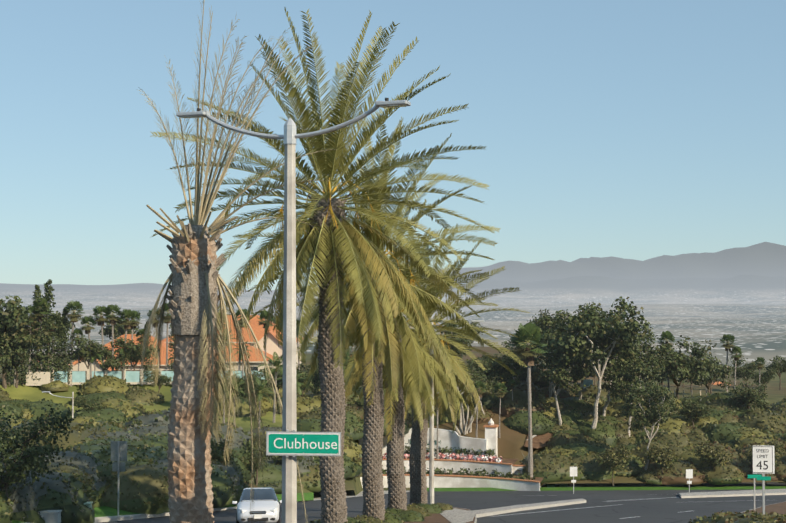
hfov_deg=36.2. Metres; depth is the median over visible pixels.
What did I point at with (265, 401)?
shrub
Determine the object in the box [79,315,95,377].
fan palm
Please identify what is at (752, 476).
street name
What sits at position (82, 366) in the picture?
house
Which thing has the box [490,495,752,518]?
road markings
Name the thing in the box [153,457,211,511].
shrub
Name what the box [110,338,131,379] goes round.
queen palm
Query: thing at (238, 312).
fan palm
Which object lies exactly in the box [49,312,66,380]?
cypress
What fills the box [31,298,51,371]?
fan palm
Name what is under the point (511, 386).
fan palm
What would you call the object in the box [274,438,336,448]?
clubhouse sign text
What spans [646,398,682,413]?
shrub
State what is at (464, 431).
pollard tree
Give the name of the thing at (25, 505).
shrub
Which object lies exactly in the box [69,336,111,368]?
tree
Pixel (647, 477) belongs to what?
shrub
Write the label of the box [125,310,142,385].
fan palm
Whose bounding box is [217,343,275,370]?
house
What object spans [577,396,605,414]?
shrub
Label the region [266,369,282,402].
tree
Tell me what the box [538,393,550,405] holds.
shrub
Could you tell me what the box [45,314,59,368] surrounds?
fan palm
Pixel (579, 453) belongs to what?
shrub
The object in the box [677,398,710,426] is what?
tree
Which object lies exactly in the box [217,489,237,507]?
shrub
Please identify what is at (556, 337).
eucalyptus
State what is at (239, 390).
queen palm
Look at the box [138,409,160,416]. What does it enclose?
shrub
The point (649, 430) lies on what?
shrub
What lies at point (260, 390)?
queen palm
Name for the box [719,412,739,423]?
shrub
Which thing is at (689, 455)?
shrub
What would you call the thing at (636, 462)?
shrub
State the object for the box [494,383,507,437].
fan palm
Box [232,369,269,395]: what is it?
tree
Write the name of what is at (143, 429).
shrub
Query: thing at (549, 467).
shrub
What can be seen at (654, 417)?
eucalyptus
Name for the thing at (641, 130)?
sky
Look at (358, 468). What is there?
shrub
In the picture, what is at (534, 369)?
shrub
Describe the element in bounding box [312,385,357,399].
shrub
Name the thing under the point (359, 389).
shrub
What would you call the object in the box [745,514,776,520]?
hedge
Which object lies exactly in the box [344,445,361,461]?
shrub
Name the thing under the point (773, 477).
shrub
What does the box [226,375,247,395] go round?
tree
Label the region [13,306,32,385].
cypress
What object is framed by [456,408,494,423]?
shrub
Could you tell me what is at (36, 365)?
cypress
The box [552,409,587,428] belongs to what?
shrub
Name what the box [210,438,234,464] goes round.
bush
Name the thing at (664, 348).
eucalyptus
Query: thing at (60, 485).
shrub
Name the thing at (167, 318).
fan palm
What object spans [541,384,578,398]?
shrub
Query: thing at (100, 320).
fan palm
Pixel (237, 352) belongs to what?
queen palm
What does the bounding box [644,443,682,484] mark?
street tree
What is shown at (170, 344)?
cypress
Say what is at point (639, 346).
eucalyptus
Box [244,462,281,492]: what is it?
shrub
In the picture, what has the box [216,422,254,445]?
shrub
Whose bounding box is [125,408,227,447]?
shrub
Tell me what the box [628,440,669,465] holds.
shrub
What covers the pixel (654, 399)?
eucalyptus
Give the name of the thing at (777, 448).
street tree
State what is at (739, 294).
valley ground
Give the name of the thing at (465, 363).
shrub
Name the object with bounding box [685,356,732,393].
tree
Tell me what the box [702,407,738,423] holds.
shrub
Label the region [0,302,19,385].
cypress
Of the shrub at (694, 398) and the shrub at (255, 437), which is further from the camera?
the shrub at (694, 398)
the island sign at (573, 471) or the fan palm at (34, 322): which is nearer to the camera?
the island sign at (573, 471)
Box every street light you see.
[42,391,73,417]
[176,98,410,522]
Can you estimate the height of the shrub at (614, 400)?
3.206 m
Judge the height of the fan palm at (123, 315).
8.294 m
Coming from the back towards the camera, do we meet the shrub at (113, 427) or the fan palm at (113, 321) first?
the fan palm at (113, 321)
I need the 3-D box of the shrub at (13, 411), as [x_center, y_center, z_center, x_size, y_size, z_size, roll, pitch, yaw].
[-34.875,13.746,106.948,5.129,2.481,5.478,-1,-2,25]
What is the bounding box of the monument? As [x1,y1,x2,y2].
[358,418,542,490]
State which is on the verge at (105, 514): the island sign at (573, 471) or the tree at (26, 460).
the tree at (26, 460)
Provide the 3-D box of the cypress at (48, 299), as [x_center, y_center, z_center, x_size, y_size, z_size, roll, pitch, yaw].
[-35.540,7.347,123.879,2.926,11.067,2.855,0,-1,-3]
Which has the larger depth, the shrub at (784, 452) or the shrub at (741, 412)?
the shrub at (741, 412)
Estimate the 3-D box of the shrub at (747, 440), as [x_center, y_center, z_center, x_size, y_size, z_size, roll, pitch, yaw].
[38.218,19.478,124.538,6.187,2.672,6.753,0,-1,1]
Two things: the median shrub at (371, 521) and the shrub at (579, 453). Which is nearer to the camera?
the median shrub at (371, 521)
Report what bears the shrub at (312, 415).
on the hill terrain at (511, 443)
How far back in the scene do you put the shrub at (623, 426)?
127.99 m
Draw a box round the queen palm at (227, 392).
[218,369,239,422]
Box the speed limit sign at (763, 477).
[753,445,774,514]
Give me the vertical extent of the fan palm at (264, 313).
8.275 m
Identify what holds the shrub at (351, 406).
on the hill terrain at (511, 443)
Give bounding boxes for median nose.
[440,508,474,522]
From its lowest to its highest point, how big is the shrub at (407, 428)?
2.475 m
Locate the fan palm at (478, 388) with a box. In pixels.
[471,381,486,437]
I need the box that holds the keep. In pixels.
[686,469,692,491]
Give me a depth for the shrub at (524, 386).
134.23 m
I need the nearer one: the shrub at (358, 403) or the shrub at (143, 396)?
the shrub at (143, 396)
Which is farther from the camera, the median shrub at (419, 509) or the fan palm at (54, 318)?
the fan palm at (54, 318)
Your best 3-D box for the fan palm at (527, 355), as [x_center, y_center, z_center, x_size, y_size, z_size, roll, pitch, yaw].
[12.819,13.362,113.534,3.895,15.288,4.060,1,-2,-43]
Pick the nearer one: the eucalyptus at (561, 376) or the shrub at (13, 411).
the shrub at (13, 411)
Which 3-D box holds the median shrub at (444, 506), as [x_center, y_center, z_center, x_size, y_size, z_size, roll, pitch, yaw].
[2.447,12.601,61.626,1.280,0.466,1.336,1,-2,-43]
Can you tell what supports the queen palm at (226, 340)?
on the hill terrain at (511, 443)
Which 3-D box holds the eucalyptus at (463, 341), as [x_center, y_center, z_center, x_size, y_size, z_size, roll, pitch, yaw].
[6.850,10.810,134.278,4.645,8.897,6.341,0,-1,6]
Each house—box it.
[68,334,173,370]
[162,315,301,368]
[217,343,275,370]
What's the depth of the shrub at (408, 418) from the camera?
121.39 m
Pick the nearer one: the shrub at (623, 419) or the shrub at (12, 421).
the shrub at (12, 421)
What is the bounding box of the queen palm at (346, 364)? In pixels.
[343,351,359,404]
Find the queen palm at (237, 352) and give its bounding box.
[235,341,252,378]
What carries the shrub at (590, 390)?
on the hill terrain at (511, 443)
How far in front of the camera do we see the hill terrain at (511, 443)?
123.82 m
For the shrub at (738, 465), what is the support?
on the hill terrain at (511, 443)
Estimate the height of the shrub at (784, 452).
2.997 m
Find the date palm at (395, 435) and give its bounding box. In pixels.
[296,193,498,510]
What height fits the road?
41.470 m
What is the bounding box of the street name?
[748,475,761,509]
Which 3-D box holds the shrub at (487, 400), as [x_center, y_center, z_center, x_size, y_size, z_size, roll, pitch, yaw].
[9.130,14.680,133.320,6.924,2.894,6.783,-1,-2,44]
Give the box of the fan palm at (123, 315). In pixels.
[117,309,135,379]
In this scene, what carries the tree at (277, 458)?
on the hill terrain at (511, 443)
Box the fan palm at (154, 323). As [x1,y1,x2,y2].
[147,307,164,367]
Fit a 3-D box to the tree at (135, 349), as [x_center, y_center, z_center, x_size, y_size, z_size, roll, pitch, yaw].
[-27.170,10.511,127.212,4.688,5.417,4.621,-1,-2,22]
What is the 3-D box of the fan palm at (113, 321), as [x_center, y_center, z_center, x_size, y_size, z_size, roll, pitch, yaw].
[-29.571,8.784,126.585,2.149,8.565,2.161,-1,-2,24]
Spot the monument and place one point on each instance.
(464, 462)
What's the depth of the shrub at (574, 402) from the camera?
133.20 m
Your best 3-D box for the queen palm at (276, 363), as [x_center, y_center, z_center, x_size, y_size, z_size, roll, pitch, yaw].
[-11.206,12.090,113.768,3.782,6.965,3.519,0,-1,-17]
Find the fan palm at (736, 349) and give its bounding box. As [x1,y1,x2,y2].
[729,346,742,388]
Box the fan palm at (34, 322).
[22,304,40,371]
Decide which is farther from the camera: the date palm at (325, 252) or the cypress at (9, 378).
the cypress at (9, 378)
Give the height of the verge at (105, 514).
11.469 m
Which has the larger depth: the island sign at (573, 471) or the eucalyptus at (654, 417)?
the eucalyptus at (654, 417)
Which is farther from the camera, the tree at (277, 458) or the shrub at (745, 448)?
the shrub at (745, 448)
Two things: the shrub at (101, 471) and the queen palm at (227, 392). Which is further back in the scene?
the queen palm at (227, 392)
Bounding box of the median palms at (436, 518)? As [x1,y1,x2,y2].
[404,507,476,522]
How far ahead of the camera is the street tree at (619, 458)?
113.43 m
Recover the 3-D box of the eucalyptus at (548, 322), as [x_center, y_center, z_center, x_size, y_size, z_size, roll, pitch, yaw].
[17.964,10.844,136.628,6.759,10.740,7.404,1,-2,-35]
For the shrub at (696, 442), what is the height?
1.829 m
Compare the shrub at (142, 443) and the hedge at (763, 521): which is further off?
the shrub at (142, 443)
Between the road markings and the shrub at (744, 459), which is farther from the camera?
the shrub at (744, 459)
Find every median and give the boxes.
[473,498,585,517]
[679,489,785,497]
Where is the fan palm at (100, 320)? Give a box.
[92,305,111,375]
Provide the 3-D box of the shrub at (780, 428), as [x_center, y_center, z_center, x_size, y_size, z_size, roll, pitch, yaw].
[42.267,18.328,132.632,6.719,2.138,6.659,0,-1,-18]
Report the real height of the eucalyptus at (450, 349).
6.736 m
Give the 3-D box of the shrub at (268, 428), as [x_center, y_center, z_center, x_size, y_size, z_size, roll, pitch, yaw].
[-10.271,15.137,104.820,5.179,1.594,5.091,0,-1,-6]
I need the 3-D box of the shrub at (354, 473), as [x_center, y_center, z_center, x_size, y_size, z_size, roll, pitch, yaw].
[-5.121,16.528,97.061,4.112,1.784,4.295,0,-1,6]
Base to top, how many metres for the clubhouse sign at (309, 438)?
0.490 m
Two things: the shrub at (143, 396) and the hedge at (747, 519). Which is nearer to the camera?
the hedge at (747, 519)
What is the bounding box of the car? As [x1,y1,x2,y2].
[232,487,281,522]
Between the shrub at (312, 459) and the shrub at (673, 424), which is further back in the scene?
the shrub at (673, 424)
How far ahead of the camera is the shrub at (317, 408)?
118.30 m
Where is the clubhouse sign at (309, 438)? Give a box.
[266,430,340,456]
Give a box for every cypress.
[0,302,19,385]
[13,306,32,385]
[25,285,50,380]
[35,279,60,381]
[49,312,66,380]
[56,307,75,383]
[138,322,155,384]
[167,325,174,370]
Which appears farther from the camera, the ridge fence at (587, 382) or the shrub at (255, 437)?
the ridge fence at (587, 382)
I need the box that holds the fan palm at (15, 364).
[14,310,25,385]
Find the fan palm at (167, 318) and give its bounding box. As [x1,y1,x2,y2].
[158,303,170,385]
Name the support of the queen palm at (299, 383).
on the hill terrain at (511, 443)
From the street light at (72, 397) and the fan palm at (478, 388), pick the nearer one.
the street light at (72, 397)
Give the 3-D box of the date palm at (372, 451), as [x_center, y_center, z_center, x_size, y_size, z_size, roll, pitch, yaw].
[-0.953,2.352,46.097,10.357,16.127,11.288,0,-1,-1]
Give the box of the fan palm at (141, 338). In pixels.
[134,329,143,385]
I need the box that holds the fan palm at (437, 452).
[434,389,446,458]
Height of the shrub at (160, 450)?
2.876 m
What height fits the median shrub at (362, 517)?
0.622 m
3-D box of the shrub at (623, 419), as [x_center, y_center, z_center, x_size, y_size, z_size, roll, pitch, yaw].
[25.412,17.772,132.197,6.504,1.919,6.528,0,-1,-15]
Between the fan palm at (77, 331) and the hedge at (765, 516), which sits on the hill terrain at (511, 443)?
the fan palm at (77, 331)
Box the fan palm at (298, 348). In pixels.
[296,319,301,368]
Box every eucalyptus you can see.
[438,320,474,368]
[443,341,457,363]
[465,360,499,413]
[497,340,533,385]
[509,308,551,381]
[521,332,593,424]
[526,310,571,397]
[540,303,621,399]
[548,296,649,428]
[553,309,571,384]
[580,302,647,374]
[581,324,643,415]
[601,351,665,436]
[621,381,683,469]
[630,324,674,396]
[639,378,678,404]
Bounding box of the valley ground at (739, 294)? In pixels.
[0,242,785,366]
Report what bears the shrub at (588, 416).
on the hill terrain at (511, 443)
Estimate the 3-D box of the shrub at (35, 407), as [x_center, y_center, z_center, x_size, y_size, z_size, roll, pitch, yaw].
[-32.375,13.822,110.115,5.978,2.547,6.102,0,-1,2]
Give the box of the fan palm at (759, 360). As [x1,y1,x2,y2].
[754,357,765,382]
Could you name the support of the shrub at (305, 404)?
on the hill terrain at (511, 443)
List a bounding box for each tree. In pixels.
[0,296,54,388]
[0,327,51,387]
[0,329,19,367]
[0,404,75,497]
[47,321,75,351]
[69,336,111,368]
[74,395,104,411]
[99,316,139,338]
[99,348,135,371]
[109,335,160,385]
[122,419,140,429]
[146,369,172,392]
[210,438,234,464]
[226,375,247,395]
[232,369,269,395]
[240,440,275,484]
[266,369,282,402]
[271,455,305,463]
[277,360,320,396]
[346,352,359,376]
[446,379,489,434]
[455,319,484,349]
[465,353,510,383]
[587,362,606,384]
[595,445,633,485]
[642,335,716,397]
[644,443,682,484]
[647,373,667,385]
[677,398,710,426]
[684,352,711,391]
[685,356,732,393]
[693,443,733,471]
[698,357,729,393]
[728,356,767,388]
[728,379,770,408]
[744,439,784,483]
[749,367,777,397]
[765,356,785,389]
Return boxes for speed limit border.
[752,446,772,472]
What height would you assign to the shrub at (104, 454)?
2.808 m
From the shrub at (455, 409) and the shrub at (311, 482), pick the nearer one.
the shrub at (311, 482)
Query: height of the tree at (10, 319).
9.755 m
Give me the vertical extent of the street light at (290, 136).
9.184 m
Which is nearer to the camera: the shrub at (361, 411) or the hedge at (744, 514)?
the hedge at (744, 514)
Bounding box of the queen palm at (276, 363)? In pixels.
[257,352,282,422]
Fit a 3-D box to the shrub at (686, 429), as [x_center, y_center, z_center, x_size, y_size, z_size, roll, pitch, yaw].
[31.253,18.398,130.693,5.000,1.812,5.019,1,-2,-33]
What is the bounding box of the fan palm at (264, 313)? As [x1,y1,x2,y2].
[257,310,273,367]
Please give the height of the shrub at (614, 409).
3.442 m
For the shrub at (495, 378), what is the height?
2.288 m
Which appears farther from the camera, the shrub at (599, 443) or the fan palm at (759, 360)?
the fan palm at (759, 360)
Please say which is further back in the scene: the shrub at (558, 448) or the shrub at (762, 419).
the shrub at (762, 419)
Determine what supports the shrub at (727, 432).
on the hill terrain at (511, 443)
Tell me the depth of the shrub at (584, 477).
114.26 m
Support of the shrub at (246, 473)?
on the hill terrain at (511, 443)
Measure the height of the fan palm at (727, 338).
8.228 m
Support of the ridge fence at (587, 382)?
on the hill terrain at (511, 443)
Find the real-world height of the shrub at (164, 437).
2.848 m
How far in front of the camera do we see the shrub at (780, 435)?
126.80 m
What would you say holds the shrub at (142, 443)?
on the hill terrain at (511, 443)
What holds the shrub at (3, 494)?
on the hill terrain at (511, 443)
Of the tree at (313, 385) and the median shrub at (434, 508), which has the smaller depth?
the median shrub at (434, 508)
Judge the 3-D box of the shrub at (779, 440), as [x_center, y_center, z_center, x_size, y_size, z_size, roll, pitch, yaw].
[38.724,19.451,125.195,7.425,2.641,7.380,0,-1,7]
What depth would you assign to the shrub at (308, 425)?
109.04 m
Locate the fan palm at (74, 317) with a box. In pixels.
[63,301,84,385]
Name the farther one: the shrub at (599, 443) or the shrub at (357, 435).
the shrub at (599, 443)
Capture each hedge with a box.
[688,512,739,522]
[708,512,767,522]
[713,510,757,522]
[713,510,767,516]
[730,512,777,522]
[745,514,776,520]
[746,514,785,522]
[762,512,785,521]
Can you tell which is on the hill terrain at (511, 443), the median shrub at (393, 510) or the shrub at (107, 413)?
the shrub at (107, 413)
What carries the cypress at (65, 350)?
on the hill terrain at (511, 443)
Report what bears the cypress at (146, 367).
on the hill terrain at (511, 443)
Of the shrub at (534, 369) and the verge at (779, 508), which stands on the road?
the verge at (779, 508)
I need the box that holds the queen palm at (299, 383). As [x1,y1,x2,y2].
[276,369,306,394]
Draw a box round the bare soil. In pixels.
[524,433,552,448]
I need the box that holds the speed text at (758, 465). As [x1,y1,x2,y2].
[756,461,767,469]
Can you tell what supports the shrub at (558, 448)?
on the hill terrain at (511, 443)
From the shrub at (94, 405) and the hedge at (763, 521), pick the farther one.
the shrub at (94, 405)
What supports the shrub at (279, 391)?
on the hill terrain at (511, 443)
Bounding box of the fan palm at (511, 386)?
[508,380,516,400]
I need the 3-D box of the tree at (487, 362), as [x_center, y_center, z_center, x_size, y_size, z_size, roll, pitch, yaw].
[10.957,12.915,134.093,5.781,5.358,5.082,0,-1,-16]
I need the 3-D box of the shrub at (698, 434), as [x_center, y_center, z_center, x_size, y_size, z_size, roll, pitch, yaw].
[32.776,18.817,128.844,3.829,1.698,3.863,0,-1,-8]
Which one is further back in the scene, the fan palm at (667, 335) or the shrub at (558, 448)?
the fan palm at (667, 335)
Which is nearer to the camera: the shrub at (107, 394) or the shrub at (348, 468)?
the shrub at (348, 468)
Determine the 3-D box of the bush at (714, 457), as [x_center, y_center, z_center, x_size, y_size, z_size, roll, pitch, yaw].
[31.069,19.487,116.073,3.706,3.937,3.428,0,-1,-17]
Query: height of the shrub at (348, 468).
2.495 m
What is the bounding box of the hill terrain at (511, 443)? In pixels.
[0,346,785,495]
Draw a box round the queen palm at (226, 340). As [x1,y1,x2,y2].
[216,329,236,367]
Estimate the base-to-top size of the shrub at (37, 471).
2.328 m
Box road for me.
[100,482,785,522]
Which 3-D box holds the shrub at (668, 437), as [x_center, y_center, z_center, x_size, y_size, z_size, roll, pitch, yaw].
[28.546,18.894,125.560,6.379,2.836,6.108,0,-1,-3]
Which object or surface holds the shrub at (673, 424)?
on the hill terrain at (511, 443)
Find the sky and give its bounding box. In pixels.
[0,0,785,290]
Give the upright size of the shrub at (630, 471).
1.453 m
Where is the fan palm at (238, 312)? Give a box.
[235,309,249,370]
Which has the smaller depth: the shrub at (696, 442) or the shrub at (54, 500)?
the shrub at (54, 500)
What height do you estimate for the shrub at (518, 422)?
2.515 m
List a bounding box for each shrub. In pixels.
[0,388,10,397]
[0,395,12,400]
[0,399,30,404]
[0,402,24,419]
[0,485,15,518]
[0,495,13,522]
[1,467,55,482]
[2,418,112,448]
[3,419,27,428]
[5,448,106,506]
[6,477,49,522]
[11,468,99,522]
[15,405,32,419]
[18,398,70,421]
[24,469,94,522]
[29,448,128,478]
[40,380,69,391]
[41,460,94,491]
[44,418,123,428]
[64,415,95,423]
[64,440,152,452]
[65,406,127,422]
[67,391,127,406]
[67,435,167,448]
[73,422,138,436]
[75,429,146,442]
[77,442,167,458]
[77,446,166,475]
[79,375,132,394]
[85,419,124,425]
[95,448,163,463]
[99,397,143,417]
[101,461,169,514]
[122,386,164,405]
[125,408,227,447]
[126,421,168,436]
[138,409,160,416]
[139,433,167,442]
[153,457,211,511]
[157,457,234,507]
[211,459,249,487]
[212,461,245,502]
[214,395,267,416]
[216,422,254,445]
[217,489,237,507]
[224,442,244,450]
[225,446,265,460]
[233,456,250,480]
[237,395,273,409]
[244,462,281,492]
[245,465,258,476]
[247,430,280,450]
[249,425,281,433]
[262,385,282,397]
[265,455,312,478]
[268,394,321,417]
[268,455,317,465]
[281,417,351,437]
[297,411,321,419]
[297,461,320,491]
[305,389,354,405]
[308,519,320,522]
[311,406,362,418]
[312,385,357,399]
[314,456,319,463]
[321,410,362,431]
[343,436,362,462]
[343,453,353,478]
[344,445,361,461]
[345,421,363,439]
[347,404,363,418]
[347,466,356,478]
[347,516,359,522]
[352,406,363,420]
[352,462,361,476]
[353,514,383,521]
[355,386,384,396]
[355,395,363,406]
[360,411,411,435]
[361,519,389,522]
[384,409,411,426]
[384,511,403,522]
[385,507,401,513]
[395,509,424,521]
[406,503,431,515]
[407,407,428,427]
[409,405,450,425]
[417,503,443,513]
[435,503,452,509]
[441,404,472,422]
[453,359,468,371]
[456,389,498,408]
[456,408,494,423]
[465,374,507,383]
[466,355,490,363]
[491,387,546,416]
[500,359,539,380]
[503,410,554,434]
[505,382,543,393]
[518,451,584,482]
[531,371,546,382]
[536,380,559,387]
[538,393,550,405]
[540,443,583,455]
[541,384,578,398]
[542,404,556,418]
[545,432,590,448]
[546,396,559,401]
[548,401,574,411]
[548,419,574,433]
[551,428,584,438]
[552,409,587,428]
[558,395,591,410]
[562,442,608,454]
[571,450,588,457]
[571,451,615,480]
[575,420,619,447]
[576,438,613,448]
[577,384,611,399]
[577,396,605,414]
[580,468,589,479]
[583,411,614,424]
[598,397,642,418]
[600,415,626,424]
[604,396,645,408]
[613,443,637,452]
[614,456,644,469]
[614,464,641,476]
[615,428,634,439]
[616,415,631,421]
[616,416,656,434]
[616,435,636,445]
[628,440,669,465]
[635,428,672,438]
[636,470,661,484]
[639,429,693,447]
[640,459,704,484]
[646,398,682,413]
[656,414,695,436]
[665,444,689,454]
[669,412,685,420]
[677,448,725,468]
[678,396,703,406]
[680,425,697,434]
[684,413,718,426]
[684,443,701,448]
[687,428,710,442]
[690,441,747,462]
[691,438,708,445]
[696,391,754,408]
[698,465,745,484]
[700,397,741,411]
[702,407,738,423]
[702,421,748,446]
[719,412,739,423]
[721,443,740,450]
[723,422,750,427]
[724,458,751,476]
[732,408,754,417]
[734,427,777,445]
[734,434,775,448]
[736,448,751,466]
[737,442,778,466]
[739,407,785,434]
[747,473,777,480]
[750,435,785,445]
[760,440,785,455]
[765,402,785,414]
[773,420,785,433]
[775,433,785,438]
[775,459,785,480]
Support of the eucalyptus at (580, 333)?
on the hill terrain at (511, 443)
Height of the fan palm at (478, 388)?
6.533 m
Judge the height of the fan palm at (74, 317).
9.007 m
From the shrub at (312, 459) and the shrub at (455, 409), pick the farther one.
the shrub at (455, 409)
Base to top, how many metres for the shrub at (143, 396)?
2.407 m
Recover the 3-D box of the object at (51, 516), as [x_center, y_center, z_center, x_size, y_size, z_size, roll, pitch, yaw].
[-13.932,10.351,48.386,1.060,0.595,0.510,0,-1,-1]
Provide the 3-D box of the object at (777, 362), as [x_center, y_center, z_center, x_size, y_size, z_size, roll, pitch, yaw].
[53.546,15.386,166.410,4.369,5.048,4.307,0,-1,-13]
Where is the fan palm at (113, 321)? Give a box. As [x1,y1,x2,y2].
[103,304,121,370]
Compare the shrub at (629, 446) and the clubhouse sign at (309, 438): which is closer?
the clubhouse sign at (309, 438)
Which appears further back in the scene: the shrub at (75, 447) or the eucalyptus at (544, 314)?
the eucalyptus at (544, 314)
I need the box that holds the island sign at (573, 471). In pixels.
[570,466,576,493]
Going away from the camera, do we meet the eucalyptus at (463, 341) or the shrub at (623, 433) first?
the shrub at (623, 433)
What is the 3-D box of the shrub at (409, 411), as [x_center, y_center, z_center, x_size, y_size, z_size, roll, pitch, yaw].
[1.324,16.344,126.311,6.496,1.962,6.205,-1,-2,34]
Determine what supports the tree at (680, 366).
on the hill terrain at (511, 443)
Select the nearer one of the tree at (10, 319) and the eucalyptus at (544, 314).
the tree at (10, 319)
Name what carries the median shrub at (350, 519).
on the road
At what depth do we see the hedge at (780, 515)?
32.95 m
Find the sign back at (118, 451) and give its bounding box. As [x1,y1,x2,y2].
[111,441,126,515]
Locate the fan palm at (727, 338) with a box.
[720,334,735,391]
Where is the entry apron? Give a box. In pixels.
[314,490,409,500]
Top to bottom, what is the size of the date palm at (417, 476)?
15.062 m
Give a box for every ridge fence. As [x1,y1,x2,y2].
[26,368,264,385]
[583,379,701,396]
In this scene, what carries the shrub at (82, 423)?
on the hill terrain at (511, 443)
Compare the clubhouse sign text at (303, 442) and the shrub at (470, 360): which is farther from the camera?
the shrub at (470, 360)
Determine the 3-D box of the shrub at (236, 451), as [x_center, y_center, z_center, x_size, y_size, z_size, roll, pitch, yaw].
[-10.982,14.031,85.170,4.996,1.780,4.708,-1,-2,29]
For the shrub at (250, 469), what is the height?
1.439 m
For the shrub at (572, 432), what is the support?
on the hill terrain at (511, 443)
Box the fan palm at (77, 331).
[71,328,84,385]
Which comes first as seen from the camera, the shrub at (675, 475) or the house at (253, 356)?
the shrub at (675, 475)
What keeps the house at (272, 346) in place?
on the hill terrain at (511, 443)
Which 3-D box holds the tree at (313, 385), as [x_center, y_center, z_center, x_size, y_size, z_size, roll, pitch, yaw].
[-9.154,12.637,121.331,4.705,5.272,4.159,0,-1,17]
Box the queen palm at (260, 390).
[243,375,275,428]
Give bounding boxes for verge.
[11,486,785,522]
[740,501,785,514]
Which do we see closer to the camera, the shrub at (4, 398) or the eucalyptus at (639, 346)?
the shrub at (4, 398)
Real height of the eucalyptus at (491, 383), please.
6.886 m
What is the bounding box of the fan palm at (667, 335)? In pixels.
[657,331,675,390]
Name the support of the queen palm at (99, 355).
on the hill terrain at (511, 443)
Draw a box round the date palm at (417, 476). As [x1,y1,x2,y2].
[342,219,530,504]
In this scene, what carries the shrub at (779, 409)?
on the hill terrain at (511, 443)
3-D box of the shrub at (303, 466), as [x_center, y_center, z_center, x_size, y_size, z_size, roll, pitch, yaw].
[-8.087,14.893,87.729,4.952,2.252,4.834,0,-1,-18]
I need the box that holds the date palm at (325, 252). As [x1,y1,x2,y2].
[150,7,494,522]
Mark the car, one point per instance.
(265, 509)
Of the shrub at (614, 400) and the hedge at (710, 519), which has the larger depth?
the shrub at (614, 400)
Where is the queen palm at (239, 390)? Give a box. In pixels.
[221,376,247,424]
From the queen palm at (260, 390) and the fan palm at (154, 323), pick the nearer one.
the queen palm at (260, 390)
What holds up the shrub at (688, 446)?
on the hill terrain at (511, 443)
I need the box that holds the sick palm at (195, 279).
[138,0,344,522]
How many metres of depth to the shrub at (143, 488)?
56.98 m
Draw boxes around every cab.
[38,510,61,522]
[83,502,92,508]
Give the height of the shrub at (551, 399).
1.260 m
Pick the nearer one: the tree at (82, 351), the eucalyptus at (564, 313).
the tree at (82, 351)
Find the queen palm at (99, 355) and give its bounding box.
[84,345,103,374]
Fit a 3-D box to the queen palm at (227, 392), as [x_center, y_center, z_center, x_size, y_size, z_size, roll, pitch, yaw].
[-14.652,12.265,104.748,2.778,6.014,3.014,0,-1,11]
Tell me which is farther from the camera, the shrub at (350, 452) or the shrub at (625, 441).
the shrub at (625, 441)
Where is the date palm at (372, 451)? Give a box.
[233,116,500,519]
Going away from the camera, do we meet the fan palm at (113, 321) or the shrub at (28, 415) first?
the shrub at (28, 415)
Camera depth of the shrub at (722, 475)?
115.55 m
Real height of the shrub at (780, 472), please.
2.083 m
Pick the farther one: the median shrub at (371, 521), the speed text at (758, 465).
the median shrub at (371, 521)
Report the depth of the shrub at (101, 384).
122.62 m
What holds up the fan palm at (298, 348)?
on the hill terrain at (511, 443)
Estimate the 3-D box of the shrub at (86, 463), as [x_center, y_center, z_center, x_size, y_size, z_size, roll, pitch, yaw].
[-16.369,10.224,56.013,6.965,2.707,6.615,-1,-2,40]
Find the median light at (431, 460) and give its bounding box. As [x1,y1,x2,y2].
[429,320,483,503]
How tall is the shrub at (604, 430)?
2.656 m
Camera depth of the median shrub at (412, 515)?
49.31 m
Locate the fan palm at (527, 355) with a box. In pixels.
[508,322,548,476]
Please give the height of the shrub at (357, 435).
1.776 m
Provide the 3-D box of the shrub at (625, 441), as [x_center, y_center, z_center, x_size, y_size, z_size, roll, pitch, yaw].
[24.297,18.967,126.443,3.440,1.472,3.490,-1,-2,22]
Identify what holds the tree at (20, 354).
on the hill terrain at (511, 443)
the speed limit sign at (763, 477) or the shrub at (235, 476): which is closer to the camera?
the speed limit sign at (763, 477)
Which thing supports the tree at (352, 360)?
on the hill terrain at (511, 443)
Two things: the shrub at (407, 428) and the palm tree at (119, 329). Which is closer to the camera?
the shrub at (407, 428)
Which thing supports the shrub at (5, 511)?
on the hill terrain at (511, 443)
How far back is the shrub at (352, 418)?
114.38 m
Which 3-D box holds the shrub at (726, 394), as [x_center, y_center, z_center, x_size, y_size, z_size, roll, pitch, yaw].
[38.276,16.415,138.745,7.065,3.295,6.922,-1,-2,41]
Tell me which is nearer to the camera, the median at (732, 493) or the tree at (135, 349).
the median at (732, 493)
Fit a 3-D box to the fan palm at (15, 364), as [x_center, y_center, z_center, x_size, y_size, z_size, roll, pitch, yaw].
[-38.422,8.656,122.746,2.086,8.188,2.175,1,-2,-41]
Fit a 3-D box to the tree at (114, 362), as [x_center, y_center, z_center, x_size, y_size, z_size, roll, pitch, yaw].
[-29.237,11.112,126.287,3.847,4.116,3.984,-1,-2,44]

